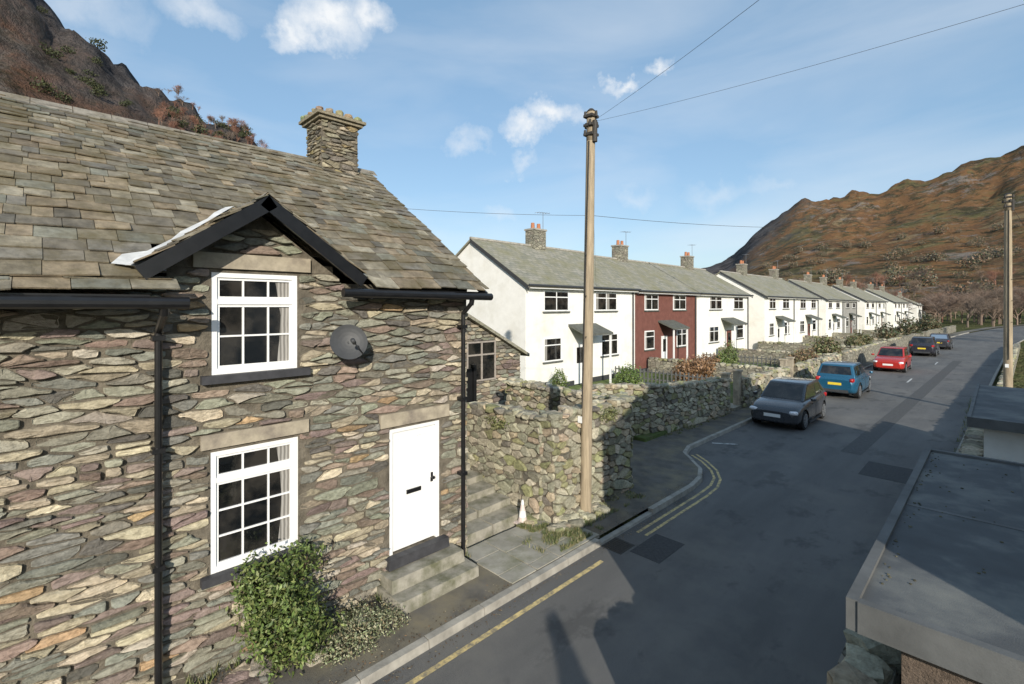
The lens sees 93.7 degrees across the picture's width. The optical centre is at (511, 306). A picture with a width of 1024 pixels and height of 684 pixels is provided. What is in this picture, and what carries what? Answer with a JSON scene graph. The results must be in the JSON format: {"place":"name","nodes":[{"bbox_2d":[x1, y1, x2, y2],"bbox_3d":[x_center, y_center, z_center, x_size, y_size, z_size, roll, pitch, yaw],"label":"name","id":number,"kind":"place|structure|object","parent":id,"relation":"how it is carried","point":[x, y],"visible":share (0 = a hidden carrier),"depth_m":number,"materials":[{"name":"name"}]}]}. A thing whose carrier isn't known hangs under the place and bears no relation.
{"place":"outdoors","nodes":[
{"label":"outdoors","id":0,"kind":"place"},
{"bbox_2d":[466,364,476,402],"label":"timber gate","id":1,"kind":"structure","parent":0,"point":[471,376],"depth_m":12.32,"materials":[{"name":"black paint"}]},
{"bbox_2d":[0,0,1023,683],"bbox_3d":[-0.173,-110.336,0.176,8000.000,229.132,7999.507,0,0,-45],"label":"ground terrain","id":2,"kind":"structure","parent":0,"point":[974,190],"depth_m":394.97,"materials":[{"name":"brown soil"}]},
{"bbox_2d":[0,91,492,683],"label":"stone cottage","id":3,"kind":"structure","parent":2,"relation":"on","point":[194,409],"depth_m":5.52,"materials":[{"name":"stone"}]},
{"bbox_2d":[211,272,296,374],"bbox_3d":[-3.046,0.195,5.703,0.930,1.150,0.075,0,0,-45],"label":"upper window frame","id":4,"kind":"structure","parent":3,"relation":"in","point":[217,301],"depth_m":5.64,"materials":[{"name":"white paint"}]},
{"bbox_2d":[210,437,297,574],"bbox_3d":[-3.046,2.310,5.703,0.950,1.360,0.075,0,0,-45],"label":"lower window frame","id":5,"kind":"structure","parent":3,"relation":"in","point":[216,479],"depth_m":5.62,"materials":[{"name":"white paint"}]},
{"bbox_2d":[220,280,288,365],"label":"upper window glass and curtain","id":6,"kind":"structure","parent":3,"relation":"in","point":[255,318],"depth_m":5.69,"materials":[{"name":"black glass"}]},
{"bbox_2d":[219,444,289,560],"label":"lower window glass and curtain","id":7,"kind":"structure","parent":3,"relation":"in","point":[255,488],"depth_m":5.70,"materials":[{"name":"black glass"}]},
{"bbox_2d":[330,324,367,358],"bbox_3d":[-2.114,0.454,6.136,0.574,0.437,0.351,0,0,27],"label":"satellite dish","id":8,"kind":"object","parent":3,"relation":"attached to","point":[348,341],"visible":1,"depth_m":6.16,"materials":[{"name":"plastic"}]},
{"bbox_2d":[389,420,438,555],"bbox_3d":[-1.478,2.690,7.240,0.880,1.820,0.120,0,0,-45],"label":"front door","id":9,"kind":"structure","parent":3,"relation":"in","point":[413,449],"depth_m":7.24,"materials":[{"name":"white paint"}]},
{"bbox_2d":[466,462,519,547],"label":"alley steps","id":10,"kind":"structure","parent":2,"relation":"on","point":[491,512],"depth_m":9.18,"materials":[{"name":"stone"}]},
{"bbox_2d":[466,401,555,519],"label":"rubble stone wall","id":11,"kind":"structure","parent":2,"relation":"on","point":[505,461],"depth_m":9.76,"materials":[{"name":"grey stone"}]},
{"bbox_2d":[485,406,619,429],"bbox_3d":[0.906,2.335,10.018,2.946,0.475,0.672,0,0,-4],"label":"wall ivy","id":12,"kind":"object","parent":11,"relation":"attached to","point":[600,418],"depth_m":10.04,"materials":[{"name":"green plant"}]},
{"bbox_2d":[27,6,1023,318],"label":"evergreen scrub","id":13,"kind":"object","parent":2,"relation":"on","point":[833,274],"visible":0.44,"depth_m":273.36,"materials":[{"name":"green plant"}]},
{"bbox_2d":[502,377,608,412],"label":"rubble stone wall","id":14,"kind":"structure","parent":2,"relation":"on","point":[534,395],"depth_m":12.85,"materials":[{"name":"stone"}]},
{"bbox_2d":[537,391,634,523],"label":"rubble stone wall","id":15,"kind":"structure","parent":2,"relation":"on","point":[612,454],"depth_m":9.54,"materials":[{"name":"grey stone"}]},
{"bbox_2d":[153,83,1023,324],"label":"distant trees","id":16,"kind":"object","parent":2,"relation":"on","point":[1017,298],"visible":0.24,"depth_m":186.44,"materials":[{"name":"brown plant"}]},
{"bbox_2d":[719,357,794,404],"bbox_3d":[11.201,3.390,21.488,8.520,1.620,0.330,0,0,-45],"label":"gate post","id":17,"kind":"object","parent":2,"relation":"on","point":[737,373],"visible":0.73,"depth_m":19.39,"materials":[{"name":"stone"}]},
{"bbox_2d":[741,366,790,407],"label":"rubble stone wall","id":18,"kind":"structure","parent":2,"relation":"on","point":[752,382],"depth_m":20.41,"materials":[{"name":"stone"}]},
{"bbox_2d":[793,352,841,378],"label":"rubble stone wall","id":19,"kind":"structure","parent":2,"relation":"on","point":[808,368],"depth_m":25.84,"materials":[{"name":"stone"}]},
{"bbox_2d":[826,629,901,683],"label":"garden wall","id":20,"kind":"structure","parent":2,"relation":"on","point":[863,660],"depth_m":3.82,"materials":[{"name":"stone"}]},
{"bbox_2d":[909,303,921,321],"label":"walls","id":21,"kind":"structure","parent":2,"relation":"on","point":[914,310],"depth_m":115.74,"materials":[{"name":"paint"}]},
{"bbox_2d":[917,290,970,322],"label":"bare tree","id":22,"kind":"object","parent":2,"relation":"on","point":[950,302],"visible":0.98,"depth_m":98.59,"materials":[{"name":"brown plant"}]},
{"bbox_2d":[958,427,983,456],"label":"garden wall","id":23,"kind":"structure","parent":2,"relation":"on","point":[972,442],"depth_m":10.41,"materials":[{"name":"stone"}]},
{"bbox_2d":[955,295,997,326],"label":"bare tree","id":24,"kind":"object","parent":2,"relation":"on","point":[974,307],"visible":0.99,"depth_m":95.10,"materials":[{"name":"brown plant"}]},
{"bbox_2d":[952,289,1000,324],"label":"bare tree","id":25,"kind":"object","parent":2,"relation":"on","point":[981,315],"visible":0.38,"depth_m":107.23,"materials":[{"name":"brown plant"}]},
{"bbox_2d":[956,339,1023,452],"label":"kerb","id":26,"kind":"structure","parent":2,"relation":"on","point":[992,381],"depth_m":27.66,"materials":[{"name":"concrete"}]},
{"bbox_2d":[967,383,1023,462],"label":"garden shed","id":27,"kind":"structure","parent":2,"relation":"on","point":[996,413],"depth_m":8.17,"materials":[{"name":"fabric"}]},
{"bbox_2d":[982,295,1016,326],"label":"bare tree","id":28,"kind":"object","parent":2,"relation":"on","point":[994,309],"visible":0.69,"depth_m":96.63,"materials":[{"name":"brown plant"}]},
{"bbox_2d":[1002,193,1014,386],"bbox_3d":[18.683,0.020,18.079,0.321,8.560,0.340,0,0,-45],"label":"utility pole","id":29,"kind":"object","parent":2,"relation":"on","point":[1008,201],"visible":0.88,"depth_m":17.99,"materials":[{"name":"brown wood"}]},
{"bbox_2d":[997,343,1019,386],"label":"garden wall","id":30,"kind":"structure","parent":2,"relation":"on","point":[1016,348],"depth_m":32.65,"materials":[{"name":"stone"}]},
{"bbox_2d":[44,0,1023,267],"label":"sky","id":31,"kind":"structure","parent":0,"point":[478,107],"materials":[{"name":"blue"}]},
{"bbox_2d":[194,324,1023,683],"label":"pavement","id":32,"kind":"structure","parent":0,"point":[662,464],"depth_m":7.17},
{"bbox_2d":[219,535,349,683],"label":"evergreen bush","id":33,"kind":"object","parent":32,"relation":"on","point":[293,625],"visible":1,"depth_m":5.36,"materials":[{"name":"green plant"}]},
{"bbox_2d":[305,598,410,667],"bbox_3d":[-1.902,3.934,5.930,1.357,0.411,0.804,0,0,-45],"label":"heather plant","id":34,"kind":"object","parent":32,"relation":"on","point":[373,620],"visible":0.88,"depth_m":5.87,"materials":[{"name":"green plant"}]},
{"bbox_2d":[218,500,609,683],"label":"loose stones","id":35,"kind":"object","parent":32,"relation":"on","point":[243,673],"visible":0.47,"depth_m":5.62,"materials":[{"name":"stone"}]},
{"bbox_2d":[207,413,728,682],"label":"grass tufts","id":36,"kind":"object","parent":32,"relation":"on","point":[573,539],"visible":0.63,"depth_m":8.67,"materials":[{"name":"green plant"}]},
{"bbox_2d":[467,520,599,583],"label":"flagstone path","id":37,"kind":"structure","parent":32,"relation":"on","point":[500,554],"depth_m":7.96,"materials":[{"name":"stone"}]},
{"bbox_2d":[514,499,526,525],"bbox_3d":[0.199,3.880,9.071,0.240,0.440,0.240,0,0,-45],"label":"traffic cone","id":38,"kind":"object","parent":37,"relation":"on","point":[522,518],"visible":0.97,"depth_m":9.03,"materials":[{"name":"plastic"}]},
{"bbox_2d":[178,398,970,683],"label":"grass tufts","id":39,"kind":"object","parent":32,"relation":"on","point":[215,672],"visible":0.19,"depth_m":5.44,"materials":[{"name":"green plant"}]},
{"bbox_2d":[578,108,598,512],"bbox_3d":[1.522,0.196,9.517,0.355,8.212,0.371,0,0,-45],"label":"utility pole","id":40,"kind":"object","parent":32,"relation":"on","point":[591,126],"visible":0.98,"depth_m":9.44,"materials":[{"name":"brown wood"}]},
{"bbox_2d":[600,206,1003,227],"bbox_3d":[10.130,-2.800,13.803,19.130,2.007,0.007,0,0,-27],"label":"overhead wire","id":41,"kind":"object","parent":40,"relation":"attached to","point":[777,227],"visible":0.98,"depth_m":12.03,"materials":[{"name":"metal"}]},
{"bbox_2d":[599,4,1023,120],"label":"overhead wire","id":42,"kind":"object","parent":40,"relation":"attached to","point":[831,60],"visible":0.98,"depth_m":6.28,"materials":[{"name":"metal"}]},
{"bbox_2d":[841,341,886,363],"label":"garden wall","id":43,"kind":"structure","parent":32,"relation":"on","point":[861,354],"depth_m":34.74,"materials":[{"name":"stone"}]},
{"bbox_2d":[886,332,923,346],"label":"garden wall","id":44,"kind":"structure","parent":32,"relation":"on","point":[903,341],"depth_m":46.76,"materials":[{"name":"stone"}]},
{"bbox_2d":[922,325,955,335],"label":"garden wall","id":45,"kind":"structure","parent":32,"relation":"on","point":[948,329],"depth_m":68.21,"materials":[{"name":"stone"}]},
{"bbox_2d":[567,359,778,441],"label":"front lawn","id":46,"kind":"structure","parent":0,"point":[645,437],"depth_m":24.20,"materials":[{"name":"green plant"}]},
{"bbox_2d":[458,243,634,386],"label":"walls","id":47,"kind":"structure","parent":46,"relation":"on","point":[512,311],"depth_m":23.56,"materials":[{"name":"paint"}]},
{"bbox_2d":[455,237,641,364],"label":"roof","id":48,"kind":"structure","parent":47,"relation":"on","point":[527,266],"depth_m":25.21,"materials":[{"name":"tile"}]},
{"bbox_2d":[524,212,549,250],"bbox_3d":[1.535,-4.254,27.936,1.451,2.408,0.900,0,0,-45],"label":"chimney","id":49,"kind":"object","parent":48,"relation":"on","point":[535,238],"visible":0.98,"depth_m":27.57,"materials":[{"name":"stone"}]},
{"bbox_2d":[542,290,618,383],"bbox_3d":[4.077,1.650,24.420,6.351,4.800,1.120,0,0,-45],"label":"windows door and canopy","id":50,"kind":"structure","parent":47,"relation":"attached to","point":[555,301],"depth_m":24.29,"materials":[{"name":"white paint"}]},
{"bbox_2d":[548,367,569,387],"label":"garden bush","id":51,"kind":"object","parent":46,"relation":"on","point":[556,380],"visible":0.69,"depth_m":21.93,"materials":[{"name":"green plant"}]},
{"bbox_2d":[579,382,666,437],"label":"rubble stone wall","id":52,"kind":"structure","parent":46,"relation":"on","point":[647,413],"depth_m":15.02,"materials":[{"name":"stone"}]},
{"bbox_2d":[612,362,642,383],"bbox_3d":[5.111,3.227,21.305,1.486,1.596,1.631,0,0,-45],"label":"garden bush","id":53,"kind":"object","parent":46,"relation":"on","point":[627,376],"visible":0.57,"depth_m":21.16,"materials":[{"name":"green plant"}]},
{"bbox_2d":[615,366,715,383],"bbox_3d":[7.504,3.600,24.058,0.070,0.800,5.460,0,0,-45],"label":"picket fence","id":54,"kind":"object","parent":46,"relation":"on","point":[667,373],"visible":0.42,"depth_m":24.11,"materials":[{"name":"wood"}]},
{"bbox_2d":[635,293,696,373],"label":"walls","id":55,"kind":"structure","parent":46,"relation":"on","point":[646,320],"depth_m":30.51,"materials":[{"name":"paint"}]},
{"bbox_2d":[594,255,702,358],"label":"roof","id":56,"kind":"structure","parent":55,"relation":"on","point":[646,277],"depth_m":32.16,"materials":[{"name":"tile"}]},
{"bbox_2d":[611,231,628,262],"bbox_3d":[7.811,-4.104,34.104,1.451,2.408,0.900,0,0,-45],"label":"chimney","id":57,"kind":"object","parent":56,"relation":"on","point":[620,251],"visible":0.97,"depth_m":33.70,"materials":[{"name":"stone"}]},
{"bbox_2d":[644,294,689,358],"bbox_3d":[10.350,1.650,30.584,5.607,4.800,1.120,0,0,-45],"label":"windows door and canopy","id":58,"kind":"structure","parent":55,"relation":"attached to","point":[651,304],"depth_m":30.50,"materials":[{"name":"white paint"}]},
{"bbox_2d":[671,353,720,380],"bbox_3d":[9.724,3.273,25.297,4.690,1.579,1.285,0,0,-45],"label":"garden hedge","id":59,"kind":"object","parent":46,"relation":"on","point":[702,367],"visible":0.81,"depth_m":24.89,"materials":[{"name":"brown plant"}]},
{"bbox_2d":[661,377,731,432],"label":"rubble stone wall","id":60,"kind":"structure","parent":46,"relation":"on","point":[690,403],"depth_m":16.65,"materials":[{"name":"stone"}]},
{"bbox_2d":[648,357,776,381],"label":"garden wall","id":61,"kind":"structure","parent":46,"relation":"on","point":[666,365],"depth_m":26.06,"materials":[{"name":"stone"}]},
{"bbox_2d":[697,295,747,360],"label":"walls","id":62,"kind":"structure","parent":46,"relation":"on","point":[706,317],"depth_m":36.55,"materials":[{"name":"paint"}]},
{"bbox_2d":[649,262,753,348],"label":"roof","id":63,"kind":"structure","parent":62,"relation":"on","point":[705,282],"depth_m":38.33,"materials":[{"name":"tile"}]},
{"bbox_2d":[680,252,693,269],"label":"chimney","id":64,"kind":"object","parent":63,"relation":"on","point":[687,260],"visible":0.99,"depth_m":40.98,"materials":[{"name":"stone"}]},
{"bbox_2d":[708,296,747,348],"bbox_3d":[17.294,1.650,37.408,6.813,4.800,1.120,0,0,-45],"label":"windows door and canopy","id":65,"kind":"structure","parent":62,"relation":"attached to","point":[715,302],"depth_m":36.86,"materials":[{"name":"white paint"}]},
{"bbox_2d":[715,340,738,364],"bbox_3d":[12.317,3.031,27.684,1.232,2.155,2.827,0,0,37],"label":"garden bush","id":66,"kind":"object","parent":46,"relation":"on","point":[725,357],"visible":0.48,"depth_m":27.95,"materials":[{"name":"green plant"}]},
{"bbox_2d":[702,352,802,366],"bbox_3d":[15.629,3.600,31.342,0.070,0.800,6.460,0,0,-45],"label":"picket fence","id":67,"kind":"object","parent":46,"relation":"on","point":[757,358],"visible":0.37,"depth_m":31.12,"materials":[{"name":"wood"}]},
{"bbox_2d":[716,274,793,348],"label":"walls","id":68,"kind":"structure","parent":46,"relation":"on","point":[761,316],"depth_m":42.93,"materials":[{"name":"paint"}]},
{"bbox_2d":[715,270,797,319],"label":"roof","id":69,"kind":"structure","parent":68,"relation":"on","point":[761,287],"depth_m":45.44,"materials":[{"name":"tile"}]},
{"bbox_2d":[736,254,748,275],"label":"chimney","id":70,"kind":"object","parent":69,"relation":"on","point":[741,267],"visible":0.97,"depth_m":48.12,"materials":[{"name":"stone"}]},
{"bbox_2d":[769,298,795,341],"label":"windows door and canopy","id":71,"kind":"structure","parent":68,"relation":"attached to","point":[772,303],"depth_m":44.33,"materials":[{"name":"white paint"}]},
{"bbox_2d":[718,347,831,363],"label":"garden wall","id":72,"kind":"structure","parent":46,"relation":"on","point":[763,353],"depth_m":33.92,"materials":[{"name":"stone"}]},
{"bbox_2d":[782,346,818,363],"bbox_3d":[17.628,3.280,29.271,5.518,1.660,1.300,0,0,-45],"label":"garden hedge","id":73,"kind":"object","parent":46,"relation":"on","point":[801,355],"visible":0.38,"depth_m":28.98,"materials":[{"name":"brown plant"}]},
{"bbox_2d":[795,299,817,343],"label":"walls","id":74,"kind":"structure","parent":46,"relation":"on","point":[800,314],"depth_m":50.68,"materials":[{"name":"paint"}]},
{"bbox_2d":[755,275,821,335],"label":"roof","id":75,"kind":"structure","parent":74,"relation":"on","point":[790,288],"depth_m":52.42,"materials":[{"name":"tile"}]},
{"bbox_2d":[769,261,778,279],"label":"chimney","id":76,"kind":"object","parent":75,"relation":"on","point":[774,272],"visible":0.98,"depth_m":55.04,"materials":[{"name":"stone"}]},
{"bbox_2d":[800,299,822,335],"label":"windows door and canopy","id":77,"kind":"structure","parent":74,"relation":"attached to","point":[813,306],"depth_m":50.97,"materials":[{"name":"white paint"}]},
{"bbox_2d":[758,341,859,352],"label":"garden wall","id":78,"kind":"structure","parent":46,"relation":"on","point":[781,346],"depth_m":40.45,"materials":[{"name":"stone"}]},
{"bbox_2d":[788,281,841,336],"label":"walls","id":79,"kind":"structure","parent":46,"relation":"on","point":[825,313],"depth_m":56.55,"materials":[{"name":"paint"}]},
{"bbox_2d":[787,279,845,332],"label":"roof","id":80,"kind":"structure","parent":79,"relation":"on","point":[818,291],"depth_m":59.20,"materials":[{"name":"tile"}]},
{"bbox_2d":[828,301,846,332],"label":"windows door and canopy","id":81,"kind":"structure","parent":79,"relation":"attached to","point":[835,314],"depth_m":57.97,"materials":[{"name":"white paint"}]},
{"bbox_2d":[809,335,845,353],"bbox_3d":[23.032,2.998,35.150,4.103,2.222,2.256,0,0,-45],"label":"garden bush","id":82,"kind":"object","parent":46,"relation":"on","point":[826,345],"visible":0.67,"depth_m":34.19,"materials":[{"name":"green plant"}]},
{"bbox_2d":[802,335,885,344],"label":"garden wall","id":83,"kind":"structure","parent":46,"relation":"on","point":[807,338],"depth_m":48.42,"materials":[{"name":"stone"}]},
{"bbox_2d":[843,301,855,332],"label":"walls","id":84,"kind":"structure","parent":46,"relation":"on","point":[846,312],"depth_m":64.42,"materials":[{"name":"paint"}]},
{"bbox_2d":[812,282,859,328],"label":"roof","id":85,"kind":"structure","parent":84,"relation":"on","point":[829,289],"depth_m":65.94,"materials":[{"name":"tile"}]},
{"bbox_2d":[846,302,861,332],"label":"windows door and canopy","id":86,"kind":"structure","parent":84,"relation":"attached to","point":[853,306],"depth_m":64.25,"materials":[{"name":"white paint"}]},
{"bbox_2d":[832,287,875,329],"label":"walls","id":87,"kind":"structure","parent":46,"relation":"on","point":[863,311],"depth_m":69.18,"materials":[{"name":"paint"}]},
{"bbox_2d":[831,285,878,326],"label":"roof","id":88,"kind":"structure","parent":87,"relation":"on","point":[856,294],"depth_m":72.03,"materials":[{"name":"stone"}]},
{"bbox_2d":[866,302,880,329],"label":"windows door and canopy","id":89,"kind":"structure","parent":87,"relation":"attached to","point":[872,306],"depth_m":70.97,"materials":[{"name":"white paint"}]},
{"bbox_2d":[844,329,873,345],"bbox_3d":[28.874,3.058,40.097,7.288,2.103,1.607,0,0,-45],"label":"garden hedge","id":90,"kind":"object","parent":46,"relation":"on","point":[859,339],"visible":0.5,"depth_m":38.91,"materials":[{"name":"green plant"}]},
{"bbox_2d":[832,332,902,338],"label":"garden wall","id":91,"kind":"structure","parent":46,"relation":"on","point":[834,334],"depth_m":56.74,"materials":[{"name":"stone"}]},
{"bbox_2d":[877,302,885,326],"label":"walls","id":92,"kind":"structure","parent":46,"relation":"on","point":[880,310],"depth_m":78.30,"materials":[{"name":"paint"}]},
{"bbox_2d":[847,286,888,302],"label":"roof","id":93,"kind":"structure","parent":92,"relation":"on","point":[869,295],"depth_m":78.99,"materials":[{"name":"stone"}]},
{"bbox_2d":[865,290,900,327],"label":"walls","id":94,"kind":"structure","parent":46,"relation":"on","point":[891,309],"depth_m":82.71,"materials":[{"name":"paint"}]},
{"bbox_2d":[863,289,903,320],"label":"roof","id":95,"kind":"structure","parent":94,"relation":"on","point":[884,296],"depth_m":85.11,"materials":[{"name":"stone"}]},
{"bbox_2d":[873,313,942,339],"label":"garden bush","id":96,"kind":"object","parent":46,"relation":"on","point":[909,327],"visible":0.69,"depth_m":55.52,"materials":[{"name":"green plant"}]},
{"bbox_2d":[372,326,1023,683],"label":"road","id":97,"kind":"structure","parent":0,"point":[776,533],"depth_m":7.60,"materials":[{"name":"grey asphalt"}]},
{"bbox_2d":[204,471,706,683],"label":"dead leaves and grit","id":98,"kind":"object","parent":97,"relation":"on","point":[215,679],"visible":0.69,"depth_m":6.26,"materials":[{"name":"brown plant"}]},
{"bbox_2d":[405,454,721,683],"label":"yellow road marking","id":99,"kind":"object","parent":97,"relation":"on","point":[416,679],"visible":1,"depth_m":7.01,"materials":[{"name":"paint"}]},
{"bbox_2d":[601,537,634,553],"bbox_3d":[1.859,4.198,8.416,0.450,0.024,0.400,0,0,-45],"label":"drain cover","id":100,"kind":"object","parent":97,"relation":"on","point":[618,545],"visible":1,"depth_m":8.40,"materials":[{"name":"metal"}]},
{"bbox_2d":[342,332,968,683],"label":"kerb","id":101,"kind":"structure","parent":97,"relation":"on","point":[397,659],"depth_m":6.90,"materials":[{"name":"concrete"}]},
{"bbox_2d":[749,376,826,429],"bbox_3d":[10.235,3.469,17.687,3.927,1.458,2.037,0,0,-45],"label":"parked car","id":102,"kind":"object","parent":97,"relation":"on","point":[799,402],"visible":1,"depth_m":16.87,"materials":[{"name":"grey paint"}]},
{"bbox_2d":[815,360,872,398],"bbox_3d":[16.033,3.429,23.177,3.844,1.538,2.039,0,0,-45],"label":"parked car","id":103,"kind":"object","parent":97,"relation":"on","point":[847,377],"visible":0.89,"depth_m":21.99,"materials":[{"name":"blue paint"}]},
{"bbox_2d":[871,346,911,372],"bbox_3d":[25.176,3.449,31.747,3.945,1.498,2.074,0,0,-45],"label":"parked car","id":104,"kind":"object","parent":97,"relation":"on","point":[893,357],"visible":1,"depth_m":30.86,"materials":[{"name":"red paint"}]},
{"bbox_2d":[841,361,961,454],"bbox_3d":[16.654,4.197,20.152,48.004,0.001,3.411,0,0,-45],"label":"tarmac trench","id":105,"kind":"object","parent":97,"relation":"on","point":[862,443],"visible":1,"depth_m":18.09,"materials":[{"name":"asphalt"}]},
{"bbox_2d":[909,336,941,356],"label":"parked car","id":106,"kind":"object","parent":97,"relation":"on","point":[923,344],"visible":0.95,"depth_m":40.12,"materials":[{"name":"grey paint"}]},
{"bbox_2d":[930,333,954,349],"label":"parked car","id":107,"kind":"object","parent":97,"relation":"on","point":[946,340],"visible":0.56,"depth_m":46.35,"materials":[{"name":"grey paint"}]},
{"bbox_2d":[846,448,1023,683],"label":"flat roof garage","id":108,"kind":"structure","parent":0,"point":[935,594],"depth_m":3.18,"materials":[{"name":"concrete"}]},
{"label":"raised yard","id":109,"kind":"structure","parent":0,"visible":0},
{"bbox_2d":[466,313,529,404],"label":"stone outbuilding","id":110,"kind":"structure","parent":109,"relation":"on","point":[493,355],"depth_m":15.40,"materials":[{"name":"grey stone"}]},
{"bbox_2d":[466,340,495,381],"bbox_3d":[-0.978,1.725,15.120,1.200,1.250,0.100,0,0,-45],"label":"window","id":111,"kind":"structure","parent":110,"relation":"in","point":[481,353],"depth_m":15.17,"materials":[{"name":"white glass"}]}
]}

